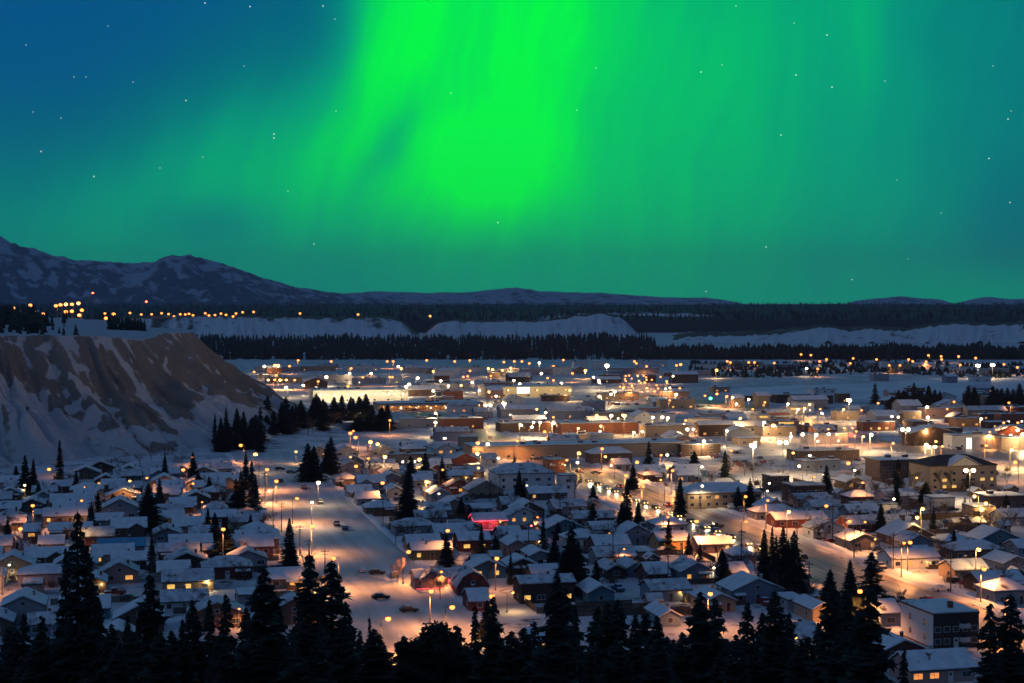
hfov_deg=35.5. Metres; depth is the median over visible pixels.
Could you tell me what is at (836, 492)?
garden shed
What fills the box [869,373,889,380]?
shop
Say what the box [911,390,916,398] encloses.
spruce tree
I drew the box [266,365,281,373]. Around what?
shop
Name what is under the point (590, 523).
house
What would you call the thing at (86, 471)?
house
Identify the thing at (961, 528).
board fence
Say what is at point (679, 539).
house
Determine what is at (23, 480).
spruce tree
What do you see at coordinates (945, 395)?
store
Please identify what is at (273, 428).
spruce tree
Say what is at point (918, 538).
house
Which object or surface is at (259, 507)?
car
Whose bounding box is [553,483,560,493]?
bare tree
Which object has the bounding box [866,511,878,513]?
garden shed
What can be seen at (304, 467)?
spruce tree
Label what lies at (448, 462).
house
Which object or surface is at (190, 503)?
house
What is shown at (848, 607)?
spruce tree
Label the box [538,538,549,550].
bare tree
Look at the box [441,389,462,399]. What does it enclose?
shop
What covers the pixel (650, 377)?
shop
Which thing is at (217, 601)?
house
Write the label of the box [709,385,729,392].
shop
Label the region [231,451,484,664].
residential street
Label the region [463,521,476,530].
bare tree
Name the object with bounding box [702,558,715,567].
bare tree
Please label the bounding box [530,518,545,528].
garden shed
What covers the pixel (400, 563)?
bare tree
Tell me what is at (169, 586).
window
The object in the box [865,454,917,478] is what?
hotel wing
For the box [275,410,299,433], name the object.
spruce tree
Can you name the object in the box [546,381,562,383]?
shop
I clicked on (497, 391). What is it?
shop
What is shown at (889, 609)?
house
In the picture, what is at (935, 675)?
window
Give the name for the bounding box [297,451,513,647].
snow bank
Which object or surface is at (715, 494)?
apartment row
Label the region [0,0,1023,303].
sky
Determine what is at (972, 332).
bluff
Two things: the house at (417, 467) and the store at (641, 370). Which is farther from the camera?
the store at (641, 370)
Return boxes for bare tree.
[14,532,25,550]
[23,535,35,546]
[36,521,46,534]
[111,456,124,467]
[146,529,164,544]
[155,493,167,503]
[158,523,170,542]
[159,445,170,455]
[167,439,177,449]
[195,556,208,562]
[212,479,224,497]
[219,492,229,503]
[226,517,241,529]
[230,519,245,529]
[235,559,249,580]
[251,497,262,512]
[266,511,278,526]
[299,546,317,587]
[366,461,376,472]
[391,562,401,576]
[392,473,404,484]
[392,524,402,541]
[395,553,405,575]
[402,525,410,533]
[407,520,417,533]
[424,564,442,597]
[428,510,439,520]
[432,573,445,599]
[435,510,446,522]
[435,557,444,564]
[451,474,463,494]
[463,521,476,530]
[464,512,474,520]
[484,480,498,495]
[485,562,492,581]
[513,558,527,574]
[529,510,539,519]
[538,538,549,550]
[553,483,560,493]
[568,472,584,497]
[587,524,604,534]
[593,523,608,533]
[603,522,619,533]
[636,569,649,582]
[640,535,652,545]
[648,562,661,578]
[689,546,699,557]
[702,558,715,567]
[726,553,741,560]
[747,547,756,573]
[753,476,765,489]
[790,493,799,508]
[800,576,819,592]
[813,523,823,540]
[822,526,834,537]
[836,513,848,524]
[842,508,853,514]
[881,471,892,482]
[882,479,894,488]
[894,466,909,481]
[894,585,906,599]
[907,503,912,521]
[909,471,920,485]
[911,498,923,514]
[916,500,928,512]
[930,533,946,553]
[932,521,943,534]
[933,470,941,482]
[934,503,943,522]
[940,541,957,558]
[943,502,955,514]
[944,469,954,487]
[956,570,970,588]
[975,508,989,522]
[979,510,994,524]
[989,543,1002,550]
[990,515,1009,526]
[994,564,1014,577]
[1002,470,1011,482]
[1003,510,1020,528]
[1012,558,1023,571]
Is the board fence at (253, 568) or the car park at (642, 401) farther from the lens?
the car park at (642, 401)
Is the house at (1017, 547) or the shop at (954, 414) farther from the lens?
the shop at (954, 414)
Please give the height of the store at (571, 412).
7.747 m
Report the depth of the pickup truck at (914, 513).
558.00 m
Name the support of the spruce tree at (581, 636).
on the ground
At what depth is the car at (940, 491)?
624.10 m
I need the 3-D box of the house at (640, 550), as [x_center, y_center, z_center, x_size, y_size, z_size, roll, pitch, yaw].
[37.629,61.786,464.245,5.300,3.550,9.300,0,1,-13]
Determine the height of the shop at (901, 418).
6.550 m
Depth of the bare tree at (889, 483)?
616.18 m
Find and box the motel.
[384,450,430,464]
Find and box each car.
[122,593,139,599]
[253,506,266,510]
[358,566,365,572]
[368,568,385,574]
[371,592,389,599]
[390,571,397,577]
[399,605,418,612]
[451,519,464,522]
[632,496,639,500]
[652,504,659,508]
[656,546,670,550]
[664,509,672,513]
[686,518,694,522]
[700,523,709,528]
[711,527,720,532]
[726,533,735,538]
[742,539,751,545]
[754,544,760,550]
[799,553,807,559]
[823,538,834,542]
[869,545,884,550]
[919,595,933,598]
[932,584,951,591]
[935,490,947,493]
[942,519,952,522]
[948,576,961,582]
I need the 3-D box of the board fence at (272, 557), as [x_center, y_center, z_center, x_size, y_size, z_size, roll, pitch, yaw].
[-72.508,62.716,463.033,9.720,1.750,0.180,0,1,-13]
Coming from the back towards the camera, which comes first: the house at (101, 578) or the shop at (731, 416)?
the shop at (731, 416)
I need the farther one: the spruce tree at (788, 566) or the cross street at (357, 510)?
the cross street at (357, 510)
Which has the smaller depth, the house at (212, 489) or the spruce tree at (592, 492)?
the spruce tree at (592, 492)
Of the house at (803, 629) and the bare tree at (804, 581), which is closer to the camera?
the house at (803, 629)
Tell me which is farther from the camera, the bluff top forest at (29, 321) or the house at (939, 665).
the bluff top forest at (29, 321)
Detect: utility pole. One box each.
[278,502,284,531]
[321,549,328,584]
[525,522,531,543]
[609,530,616,560]
[664,550,671,577]
[741,529,741,560]
[805,562,812,595]
[830,504,835,538]
[853,525,857,557]
[890,532,896,568]
[947,558,954,591]
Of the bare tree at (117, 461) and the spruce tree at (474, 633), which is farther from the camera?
the bare tree at (117, 461)
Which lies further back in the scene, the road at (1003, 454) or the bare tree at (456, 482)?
the road at (1003, 454)
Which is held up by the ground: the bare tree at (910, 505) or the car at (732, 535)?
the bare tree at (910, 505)
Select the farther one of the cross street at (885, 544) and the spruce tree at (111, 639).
the cross street at (885, 544)
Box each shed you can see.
[33,508,42,520]
[201,543,214,555]
[226,497,233,507]
[421,486,431,496]
[457,492,473,502]
[468,521,480,530]
[468,554,488,559]
[487,550,502,561]
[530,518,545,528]
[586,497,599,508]
[641,551,661,561]
[641,592,664,606]
[651,526,665,530]
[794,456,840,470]
[831,488,844,498]
[847,498,898,513]
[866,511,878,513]
[874,483,886,488]
[886,509,906,520]
[909,545,928,547]
[914,481,923,491]
[923,494,955,507]
[961,502,995,519]
[965,516,986,526]
[967,486,983,496]
[992,519,1012,531]
[1002,484,1019,492]
[1006,566,1023,575]
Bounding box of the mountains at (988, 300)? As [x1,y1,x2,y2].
[954,297,1023,304]
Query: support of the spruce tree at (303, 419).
on the ground
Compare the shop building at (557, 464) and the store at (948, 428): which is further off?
the store at (948, 428)
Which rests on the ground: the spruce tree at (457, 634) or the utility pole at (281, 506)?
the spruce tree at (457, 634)
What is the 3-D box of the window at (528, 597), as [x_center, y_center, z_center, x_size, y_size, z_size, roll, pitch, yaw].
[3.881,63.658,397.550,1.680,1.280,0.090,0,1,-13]
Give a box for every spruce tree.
[0,627,12,678]
[0,627,34,682]
[3,515,12,534]
[8,614,34,682]
[13,466,18,474]
[16,633,59,682]
[17,455,31,494]
[28,459,37,494]
[33,481,41,494]
[35,616,50,671]
[48,511,107,682]
[48,624,63,671]
[50,547,75,681]
[53,439,64,479]
[68,557,110,682]
[69,470,78,491]
[83,614,112,682]
[87,501,96,525]
[93,490,103,512]
[103,624,121,669]
[121,615,130,662]
[130,572,183,682]
[133,484,167,532]
[134,608,147,665]
[135,631,181,682]
[143,533,157,570]
[151,478,167,506]
[161,455,168,472]
[166,631,191,682]
[178,599,212,682]
[178,615,187,660]
[184,452,200,479]
[191,470,201,489]
[201,600,218,665]
[204,476,212,487]
[204,508,211,524]
[206,594,237,682]
[207,512,218,542]
[208,522,236,557]
[209,427,220,450]
[211,414,217,442]
[212,426,236,451]
[213,420,229,446]
[223,407,228,430]
[226,422,233,446]
[227,478,242,507]
[231,408,240,433]
[231,431,240,449]
[232,428,242,444]
[232,470,249,507]
[233,565,294,682]
[233,608,251,680]
[239,429,255,449]
[242,411,247,430]
[242,452,249,490]
[245,460,262,503]
[246,418,257,448]
[248,475,261,507]
[252,425,266,451]
[253,414,267,440]
[256,407,269,440]
[264,401,271,410]
[264,415,270,423]
[267,414,280,434]
[270,410,277,422]
[270,602,293,665]
[274,552,345,682]
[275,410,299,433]
[276,518,301,566]
[278,404,284,415]
[283,396,291,413]
[286,607,306,664]
[290,405,300,427]
[293,443,323,481]
[297,400,307,414]
[298,406,309,427]
[302,446,327,481]
[309,398,329,426]
[312,402,327,425]
[313,558,362,682]
[314,407,330,430]
[320,444,331,474]
[321,399,335,424]
[321,437,341,474]
[324,402,333,422]
[329,397,338,422]
[334,395,346,422]
[340,601,360,669]
[341,399,354,420]
[345,628,402,682]
[346,412,365,431]
[350,399,357,420]
[355,396,361,410]
[356,630,364,680]
[358,397,375,419]
[364,408,375,430]
[367,617,372,656]
[372,407,394,430]
[384,404,396,430]
[390,482,415,519]
[391,636,415,682]
[399,455,416,484]
[400,465,418,508]
[418,453,433,477]
[434,457,448,485]
[436,535,457,564]
[439,638,483,682]
[443,554,451,567]
[452,624,473,664]
[456,497,466,515]
[463,641,478,675]
[464,505,472,519]
[467,606,484,672]
[473,596,506,682]
[475,523,487,553]
[478,600,499,639]
[490,631,534,682]
[491,536,503,554]
[506,552,514,584]
[511,470,524,497]
[518,627,536,680]
[519,572,584,682]
[528,622,542,659]
[537,517,549,549]
[545,537,560,562]
[551,522,562,539]
[553,525,589,578]
[556,550,569,572]
[562,587,582,649]
[568,540,589,593]
[570,606,588,655]
[583,606,604,657]
[584,503,601,528]
[587,485,599,499]
[587,602,625,682]
[591,560,604,584]
[594,639,636,682]
[601,599,633,663]
[615,501,625,526]
[621,479,633,521]
[626,612,650,681]
[628,464,639,489]
[631,610,652,656]
[634,500,643,526]
[634,638,681,682]
[641,615,670,673]
[643,441,655,463]
[662,519,677,549]
[666,632,703,682]
[666,639,680,674]
[670,477,689,517]
[683,534,693,554]
[684,592,718,682]
[689,451,701,463]
[696,543,704,559]
[702,598,733,663]
[713,552,731,582]
[716,548,723,564]
[718,634,752,682]
[719,450,732,477]
[732,486,742,508]
[737,601,761,666]
[742,478,755,506]
[750,590,791,682]
[752,613,767,659]
[755,529,770,580]
[766,526,774,582]
[769,527,793,589]
[769,536,785,587]
[776,612,797,653]
[780,540,798,592]
[784,531,816,592]
[788,636,817,682]
[798,585,852,682]
[810,619,821,656]
[816,569,842,610]
[817,591,857,658]
[821,464,833,489]
[833,585,897,682]
[839,560,857,601]
[845,607,873,670]
[850,585,864,618]
[852,552,895,607]
[869,384,880,403]
[871,503,886,531]
[882,396,893,409]
[890,459,905,483]
[891,482,902,504]
[893,477,901,487]
[895,389,901,399]
[896,648,909,682]
[898,390,906,398]
[904,390,910,398]
[909,383,917,398]
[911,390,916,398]
[915,390,922,402]
[916,482,933,503]
[921,394,932,406]
[925,386,933,402]
[928,505,938,528]
[932,394,938,402]
[935,391,942,400]
[948,530,956,542]
[958,386,970,405]
[962,474,972,487]
[967,388,981,405]
[967,603,1007,682]
[981,386,994,404]
[981,594,1023,682]
[987,388,994,404]
[989,389,1003,404]
[993,390,1007,405]
[1000,495,1010,507]
[1003,387,1010,404]
[1006,389,1017,403]
[1010,389,1023,405]
[1015,383,1023,401]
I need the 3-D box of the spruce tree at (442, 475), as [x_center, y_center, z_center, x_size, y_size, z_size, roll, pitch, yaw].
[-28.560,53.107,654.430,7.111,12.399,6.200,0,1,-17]
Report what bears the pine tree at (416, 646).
on the ground
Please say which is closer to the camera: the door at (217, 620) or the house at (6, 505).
the door at (217, 620)
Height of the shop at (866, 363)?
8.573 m
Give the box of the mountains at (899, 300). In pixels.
[844,296,952,304]
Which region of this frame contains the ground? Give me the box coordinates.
[0,304,1023,682]
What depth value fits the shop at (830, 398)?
1178.07 m
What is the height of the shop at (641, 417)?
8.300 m
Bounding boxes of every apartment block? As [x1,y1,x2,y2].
[762,473,789,487]
[781,481,825,501]
[900,598,988,648]
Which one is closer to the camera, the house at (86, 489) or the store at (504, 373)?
the house at (86, 489)
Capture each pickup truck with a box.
[104,587,125,594]
[316,499,323,503]
[333,520,339,526]
[611,583,624,591]
[708,522,724,527]
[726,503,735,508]
[756,597,768,605]
[875,562,887,568]
[895,595,911,602]
[908,511,923,515]
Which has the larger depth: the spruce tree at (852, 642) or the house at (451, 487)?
the house at (451, 487)
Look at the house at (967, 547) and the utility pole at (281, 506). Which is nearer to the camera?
the house at (967, 547)
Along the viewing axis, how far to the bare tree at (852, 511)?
533.47 m
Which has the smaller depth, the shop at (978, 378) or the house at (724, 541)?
the house at (724, 541)
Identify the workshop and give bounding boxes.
[584,445,632,463]
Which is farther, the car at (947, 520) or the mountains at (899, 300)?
the mountains at (899, 300)
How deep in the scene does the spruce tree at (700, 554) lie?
464.80 m
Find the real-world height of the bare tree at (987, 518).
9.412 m
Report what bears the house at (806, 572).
on the ground
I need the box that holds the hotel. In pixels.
[908,454,997,490]
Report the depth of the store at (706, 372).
1622.78 m
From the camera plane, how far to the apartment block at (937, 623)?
347.82 m
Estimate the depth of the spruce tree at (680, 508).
557.28 m
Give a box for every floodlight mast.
[901,428,909,453]
[964,468,975,502]
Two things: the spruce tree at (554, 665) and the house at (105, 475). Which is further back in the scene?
the house at (105, 475)
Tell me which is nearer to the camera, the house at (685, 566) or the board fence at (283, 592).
the board fence at (283, 592)
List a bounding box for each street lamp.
[292,497,298,523]
[310,524,313,552]
[380,616,390,634]
[381,481,386,500]
[402,550,410,583]
[429,588,433,624]
[445,604,454,624]
[495,556,498,590]
[671,469,673,494]
[859,520,866,550]
[901,541,905,576]
[907,540,911,570]
[920,507,924,526]
[975,547,980,570]
[980,566,986,601]
[1013,461,1018,482]
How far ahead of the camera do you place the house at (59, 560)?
441.32 m
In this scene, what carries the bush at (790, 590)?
on the ground
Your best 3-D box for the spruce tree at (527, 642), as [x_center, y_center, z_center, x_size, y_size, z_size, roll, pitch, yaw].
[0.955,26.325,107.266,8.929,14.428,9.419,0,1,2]
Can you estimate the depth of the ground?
848.32 m
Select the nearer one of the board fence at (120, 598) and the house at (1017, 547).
the board fence at (120, 598)
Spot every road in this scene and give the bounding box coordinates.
[333,383,1023,653]
[616,391,1023,460]
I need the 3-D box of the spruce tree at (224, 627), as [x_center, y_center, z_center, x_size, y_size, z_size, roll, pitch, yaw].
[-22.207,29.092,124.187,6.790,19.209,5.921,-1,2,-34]
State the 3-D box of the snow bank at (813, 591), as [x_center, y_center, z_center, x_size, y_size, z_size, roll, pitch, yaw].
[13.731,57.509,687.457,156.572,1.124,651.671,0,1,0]
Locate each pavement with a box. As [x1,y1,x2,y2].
[392,410,985,657]
[436,410,1023,622]
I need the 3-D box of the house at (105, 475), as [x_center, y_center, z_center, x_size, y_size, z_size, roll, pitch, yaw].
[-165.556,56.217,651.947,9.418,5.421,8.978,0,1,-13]
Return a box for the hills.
[2,304,1023,332]
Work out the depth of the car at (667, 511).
565.92 m
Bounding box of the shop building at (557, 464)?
[543,457,565,473]
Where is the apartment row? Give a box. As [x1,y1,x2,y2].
[674,479,762,508]
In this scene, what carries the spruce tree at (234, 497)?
on the ground
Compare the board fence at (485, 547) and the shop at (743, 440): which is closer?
the board fence at (485, 547)
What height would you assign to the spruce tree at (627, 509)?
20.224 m
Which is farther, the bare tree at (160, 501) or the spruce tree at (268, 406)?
the spruce tree at (268, 406)
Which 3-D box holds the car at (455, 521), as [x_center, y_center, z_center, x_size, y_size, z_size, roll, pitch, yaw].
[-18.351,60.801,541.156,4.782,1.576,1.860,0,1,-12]
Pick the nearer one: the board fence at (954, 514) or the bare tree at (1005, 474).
the board fence at (954, 514)
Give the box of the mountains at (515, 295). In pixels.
[342,287,741,304]
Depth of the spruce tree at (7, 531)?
493.53 m
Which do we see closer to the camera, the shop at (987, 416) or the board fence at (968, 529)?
the board fence at (968, 529)
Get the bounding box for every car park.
[580,393,651,408]
[722,459,771,473]
[887,483,959,495]
[909,512,961,526]
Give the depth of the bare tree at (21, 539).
482.94 m
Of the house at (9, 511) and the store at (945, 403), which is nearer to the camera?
the house at (9, 511)
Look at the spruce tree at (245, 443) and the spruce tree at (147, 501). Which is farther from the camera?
the spruce tree at (245, 443)
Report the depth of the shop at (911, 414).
1017.58 m
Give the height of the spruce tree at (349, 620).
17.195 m
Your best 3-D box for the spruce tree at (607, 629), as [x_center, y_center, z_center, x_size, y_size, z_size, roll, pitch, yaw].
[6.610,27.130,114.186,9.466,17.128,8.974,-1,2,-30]
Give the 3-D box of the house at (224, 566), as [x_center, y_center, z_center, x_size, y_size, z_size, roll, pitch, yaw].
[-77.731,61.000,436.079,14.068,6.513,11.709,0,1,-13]
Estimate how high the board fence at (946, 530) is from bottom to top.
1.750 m
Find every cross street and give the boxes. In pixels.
[0,584,322,603]
[293,459,368,462]
[340,502,612,511]
[343,585,716,609]
[800,535,1023,548]
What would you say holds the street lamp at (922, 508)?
on the ground
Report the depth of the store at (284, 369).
1717.07 m
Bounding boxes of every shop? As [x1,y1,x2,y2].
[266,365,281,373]
[361,373,375,376]
[390,373,401,383]
[423,369,432,373]
[431,391,440,395]
[432,426,470,440]
[434,375,448,379]
[437,368,453,377]
[439,384,447,390]
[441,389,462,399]
[458,435,477,446]
[471,407,493,417]
[485,387,503,398]
[489,372,499,378]
[501,394,526,403]
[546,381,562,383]
[546,434,579,440]
[552,365,570,374]
[572,366,585,373]
[583,400,605,410]
[584,416,608,419]
[586,432,613,439]
[593,410,625,419]
[607,369,623,374]
[620,409,637,413]
[628,410,652,424]
[638,407,660,411]
[644,374,655,382]
[646,397,666,406]
[659,388,689,397]
[659,430,681,437]
[663,385,684,387]
[664,370,670,376]
[664,432,691,440]
[674,423,693,431]
[698,363,717,369]
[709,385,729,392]
[722,360,741,365]
[722,413,747,419]
[723,425,751,440]
[728,394,744,407]
[731,419,749,420]
[732,436,760,445]
[742,360,761,366]
[751,413,770,420]
[752,392,769,406]
[761,409,789,414]
[767,418,798,429]
[771,415,793,419]
[781,406,804,414]
[791,401,813,412]
[808,424,835,431]
[813,393,833,403]
[831,409,858,419]
[834,393,849,402]
[841,405,860,412]
[856,419,894,430]
[859,405,868,410]
[862,360,875,367]
[865,410,899,426]
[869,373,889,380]
[878,361,889,369]
[881,395,894,404]
[883,388,905,395]
[891,399,922,412]
[893,363,910,370]
[897,412,902,423]
[898,427,906,436]
[900,410,920,419]
[902,419,927,426]
[903,386,924,391]
[942,373,957,382]
[944,411,968,422]
[949,415,983,426]
[950,427,962,432]
[961,405,998,416]
[968,374,990,381]
[973,412,993,419]
[975,429,997,435]
[980,394,989,403]
[981,420,1008,428]
[992,434,1023,449]
[994,411,1023,423]
[1005,404,1023,411]
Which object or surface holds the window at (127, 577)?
in the house at (118, 570)
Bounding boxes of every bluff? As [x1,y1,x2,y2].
[0,310,308,465]
[118,314,418,338]
[425,312,638,337]
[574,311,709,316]
[672,321,1023,343]
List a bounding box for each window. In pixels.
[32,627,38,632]
[125,575,132,579]
[166,604,171,608]
[167,584,174,588]
[202,583,207,587]
[231,618,240,623]
[257,560,264,564]
[273,581,279,585]
[477,602,482,607]
[524,595,530,599]
[537,594,544,599]
[887,617,894,622]
[913,673,922,679]
[930,672,938,678]
[935,627,940,632]
[935,639,940,644]
[944,626,949,632]
[944,638,949,643]
[953,626,958,631]
[962,670,971,676]
[971,625,977,630]
[971,637,976,642]
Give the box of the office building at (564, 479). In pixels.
[556,473,576,490]
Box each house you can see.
[0,473,20,489]
[0,485,23,499]
[0,489,13,500]
[0,498,22,511]
[0,506,25,514]
[0,512,28,531]
[0,534,14,553]
[0,546,4,555]
[0,549,37,576]
[0,567,7,587]
[0,587,48,625]
[0,607,16,635]
[3,478,27,494]
[16,560,70,586]
[21,577,44,592]
[22,495,46,512]
[22,520,42,539]
[24,544,69,563]
[26,607,75,636]
[31,483,58,494]
[34,489,52,505]
[37,532,65,546]
[42,505,88,524]
[43,477,78,492]
[48,519,93,538]
[49,490,94,506]
[52,498,93,516]
[53,549,98,571]
[57,594,111,618]
[63,470,79,479]
[69,480,104,497]
[71,464,100,479]
[73,485,99,504]
[78,523,115,545]
[88,569,108,592]
[89,459,115,473]
[91,540,134,565]
[93,472,116,483]
[94,510,124,525]
[97,535,145,550]
[99,557,139,583]
[100,476,125,491]
[101,495,138,516]
[103,618,135,648]
[105,485,140,500]
[108,479,142,492]
[110,515,147,536]
[110,548,147,569]
[112,598,165,631]
[113,467,141,480]
[117,463,143,477]
[136,493,155,508]
[148,472,178,487]
[149,466,180,478]
[152,483,180,499]
[152,523,181,542]
[154,501,183,521]
[155,557,190,581]
[156,477,182,494]
[157,539,200,560]
[158,508,184,523]
[159,585,208,612]
[160,565,214,590]
[162,461,189,476]
[163,546,208,567]
[167,531,213,551]
[168,494,196,513]
[171,514,205,533]
[180,489,211,507]
[184,475,210,489]
[186,595,244,627]
[187,522,221,532]
[188,464,218,472]
[191,477,226,490]
[199,470,231,478]
[200,553,253,579]
[201,507,236,525]
[202,498,228,509]
[203,483,225,500]
[205,460,232,471]
[217,472,249,489]
[226,545,268,567]
[227,511,262,528]
[230,531,274,555]
[234,526,279,548]
[235,587,258,609]
[238,518,272,529]
[265,564,303,589]
[267,591,315,624]
[309,444,326,457]
[331,470,354,486]
[332,442,356,448]
[334,444,358,456]
[339,459,362,472]
[341,454,364,467]
[344,482,372,497]
[353,487,374,493]
[353,489,380,505]
[354,472,386,489]
[362,497,397,515]
[366,440,389,452]
[368,443,395,456]
[368,458,395,463]
[369,461,399,473]
[377,466,398,473]
[381,470,402,484]
[383,483,403,497]
[389,515,432,535]
[398,442,426,451]
[399,439,427,451]
[401,531,440,549]
[405,463,437,478]
[406,538,453,560]
[409,565,472,589]
[411,471,433,487]
[412,507,447,522]
[413,461,445,470]
[413,470,433,476]
[415,500,451,514]
[416,458,452,469]
[425,485,451,501]
[429,520,474,540]
[432,442,456,454]
[436,495,467,513]
[438,453,450,457]
[438,467,473,482]
[442,477,468,494]
[447,450,477,465]
[449,464,484,477]
[449,565,489,595]
[452,528,491,551]
[461,477,504,497]
[461,584,489,611]
[463,555,507,578]
[466,500,492,512]
[468,509,507,528]
[470,451,498,465]
[489,461,512,468]
[492,523,520,538]
[495,494,519,511]
[499,534,526,555]
[500,552,537,574]
[502,503,541,523]
[504,527,547,544]
[507,497,545,517]
[511,570,576,603]
[517,622,550,651]
[519,544,549,563]
[523,483,568,500]
[523,560,557,574]
[537,514,584,537]
[546,496,587,513]
[558,526,595,546]
[566,508,615,523]
[575,577,615,603]
[584,518,620,533]
[585,531,631,548]
[586,543,637,563]
[596,557,627,578]
[609,456,631,470]
[610,520,651,544]
[616,555,639,576]
[630,462,667,477]
[633,546,654,561]
[635,558,670,579]
[636,467,663,481]
[638,575,692,602]
[643,601,682,626]
[645,513,688,531]
[648,527,687,549]
[655,460,676,473]
[667,556,715,582]
[668,466,701,481]
[670,462,706,476]
[688,585,737,611]
[689,533,734,552]
[715,570,785,604]
[716,558,749,573]
[724,543,755,564]
[746,502,798,520]
[751,496,789,506]
[764,509,828,527]
[777,591,799,609]
[784,618,816,654]
[787,490,831,507]
[792,594,824,621]
[801,517,846,539]
[801,562,810,583]
[802,497,834,513]
[833,528,881,550]
[834,474,865,488]
[835,512,901,531]
[837,501,878,516]
[840,488,874,503]
[863,595,900,626]
[873,486,918,503]
[873,631,926,657]
[875,519,935,545]
[875,545,941,568]
[888,644,976,682]
[891,530,934,547]
[930,530,971,548]
[936,555,988,577]
[939,537,1005,558]
[962,567,1023,591]
[963,524,1019,547]
[974,574,1023,604]
[981,549,1023,570]
[989,506,1023,525]
[1002,538,1023,556]
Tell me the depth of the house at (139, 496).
580.76 m
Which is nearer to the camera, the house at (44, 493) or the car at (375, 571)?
the car at (375, 571)
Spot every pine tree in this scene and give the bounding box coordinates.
[381,634,464,682]
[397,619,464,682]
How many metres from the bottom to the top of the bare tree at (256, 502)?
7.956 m
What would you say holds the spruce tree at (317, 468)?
on the ground
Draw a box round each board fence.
[51,595,130,604]
[173,606,186,613]
[252,565,279,571]
[267,555,277,560]
[275,590,313,596]
[447,514,465,518]
[472,493,507,498]
[474,545,499,550]
[525,598,534,610]
[536,603,613,613]
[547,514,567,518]
[570,607,640,615]
[575,599,631,607]
[613,606,689,615]
[621,603,645,607]
[655,549,682,554]
[674,608,712,615]
[688,577,716,584]
[698,550,714,560]
[734,507,749,511]
[757,487,780,491]
[834,483,854,489]
[872,476,892,484]
[901,504,925,508]
[912,514,950,520]
[924,512,961,516]
[926,528,958,533]
[940,487,984,491]
[944,522,965,527]
[948,526,974,531]
[965,527,975,532]
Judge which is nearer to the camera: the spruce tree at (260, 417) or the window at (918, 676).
the window at (918, 676)
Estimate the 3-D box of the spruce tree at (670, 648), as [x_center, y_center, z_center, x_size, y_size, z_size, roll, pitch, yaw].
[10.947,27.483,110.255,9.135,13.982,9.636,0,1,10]
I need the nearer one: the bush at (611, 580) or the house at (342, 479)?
the bush at (611, 580)
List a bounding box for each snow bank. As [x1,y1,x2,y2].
[226,453,337,625]
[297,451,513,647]
[427,427,900,630]
[484,423,1023,616]
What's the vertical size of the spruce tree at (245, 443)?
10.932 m
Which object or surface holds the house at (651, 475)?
on the ground
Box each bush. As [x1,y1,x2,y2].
[6,573,17,582]
[44,578,59,587]
[273,547,280,553]
[604,573,623,583]
[781,585,799,593]
[942,574,955,582]
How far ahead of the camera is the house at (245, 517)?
527.99 m
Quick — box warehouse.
[463,438,684,459]
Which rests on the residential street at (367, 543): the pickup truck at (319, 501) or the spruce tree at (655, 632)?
the pickup truck at (319, 501)
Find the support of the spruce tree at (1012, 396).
on the ground
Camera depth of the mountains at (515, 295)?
17451.21 m
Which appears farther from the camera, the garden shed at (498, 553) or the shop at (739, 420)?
the shop at (739, 420)
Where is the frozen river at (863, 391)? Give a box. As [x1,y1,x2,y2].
[706,375,1023,400]
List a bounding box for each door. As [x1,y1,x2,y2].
[215,618,219,626]
[225,571,229,578]
[431,552,434,559]
[669,593,672,601]
[726,602,730,610]
[920,560,923,567]
[948,671,953,681]
[954,637,958,647]
[966,437,971,448]
[1019,595,1023,603]
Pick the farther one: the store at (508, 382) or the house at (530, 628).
the store at (508, 382)
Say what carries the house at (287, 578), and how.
on the ground
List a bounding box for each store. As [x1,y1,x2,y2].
[254,366,299,371]
[256,373,277,378]
[265,375,301,382]
[299,364,335,370]
[303,377,327,388]
[309,386,407,402]
[316,373,351,381]
[342,419,399,429]
[343,363,379,370]
[352,376,385,383]
[373,399,483,410]
[397,416,436,427]
[400,385,439,395]
[403,365,433,372]
[417,382,469,389]
[426,395,454,399]
[427,379,449,382]
[433,366,459,374]
[438,415,483,428]
[446,401,478,412]
[460,365,483,373]
[478,384,570,396]
[484,380,514,384]
[485,369,519,375]
[495,419,553,431]
[496,404,539,416]
[505,373,529,381]
[510,415,546,420]
[520,367,551,374]
[541,393,569,401]
[544,406,591,418]
[553,419,638,433]
[562,431,598,439]
[572,360,587,369]
[591,376,621,382]
[592,361,605,369]
[596,390,638,399]
[598,373,621,381]
[605,366,658,373]
[626,410,674,421]
[637,360,666,366]
[639,423,688,436]
[656,397,694,408]
[669,371,698,382]
[678,439,720,455]
[687,415,721,423]
[688,369,710,375]
[693,420,733,436]
[697,410,742,416]
[732,420,767,431]
[744,395,752,400]
[754,423,795,436]
[762,362,798,368]
[772,392,810,402]
[786,446,859,460]
[787,395,828,408]
[799,422,837,431]
[800,431,847,443]
[807,387,835,393]
[901,424,956,445]
[907,425,950,429]
[911,362,935,368]
[917,405,960,417]
[932,391,956,400]
[932,399,964,407]
[937,365,972,370]
[943,431,991,448]
[962,391,988,399]
[966,384,994,391]
[972,490,1023,508]
[980,367,1009,373]
[982,405,1007,412]
[992,424,1023,435]
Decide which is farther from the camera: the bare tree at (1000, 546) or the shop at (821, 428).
the shop at (821, 428)
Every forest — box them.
[0,301,1023,321]
[0,303,146,334]
[196,331,1023,359]
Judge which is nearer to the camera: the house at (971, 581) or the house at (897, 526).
the house at (971, 581)
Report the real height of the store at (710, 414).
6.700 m
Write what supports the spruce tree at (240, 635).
on the ground
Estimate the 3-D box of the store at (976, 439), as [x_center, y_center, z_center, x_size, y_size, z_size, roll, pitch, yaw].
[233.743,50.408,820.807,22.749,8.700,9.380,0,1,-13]
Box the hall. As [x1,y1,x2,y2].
[488,460,555,490]
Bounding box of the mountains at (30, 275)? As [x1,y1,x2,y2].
[0,236,398,304]

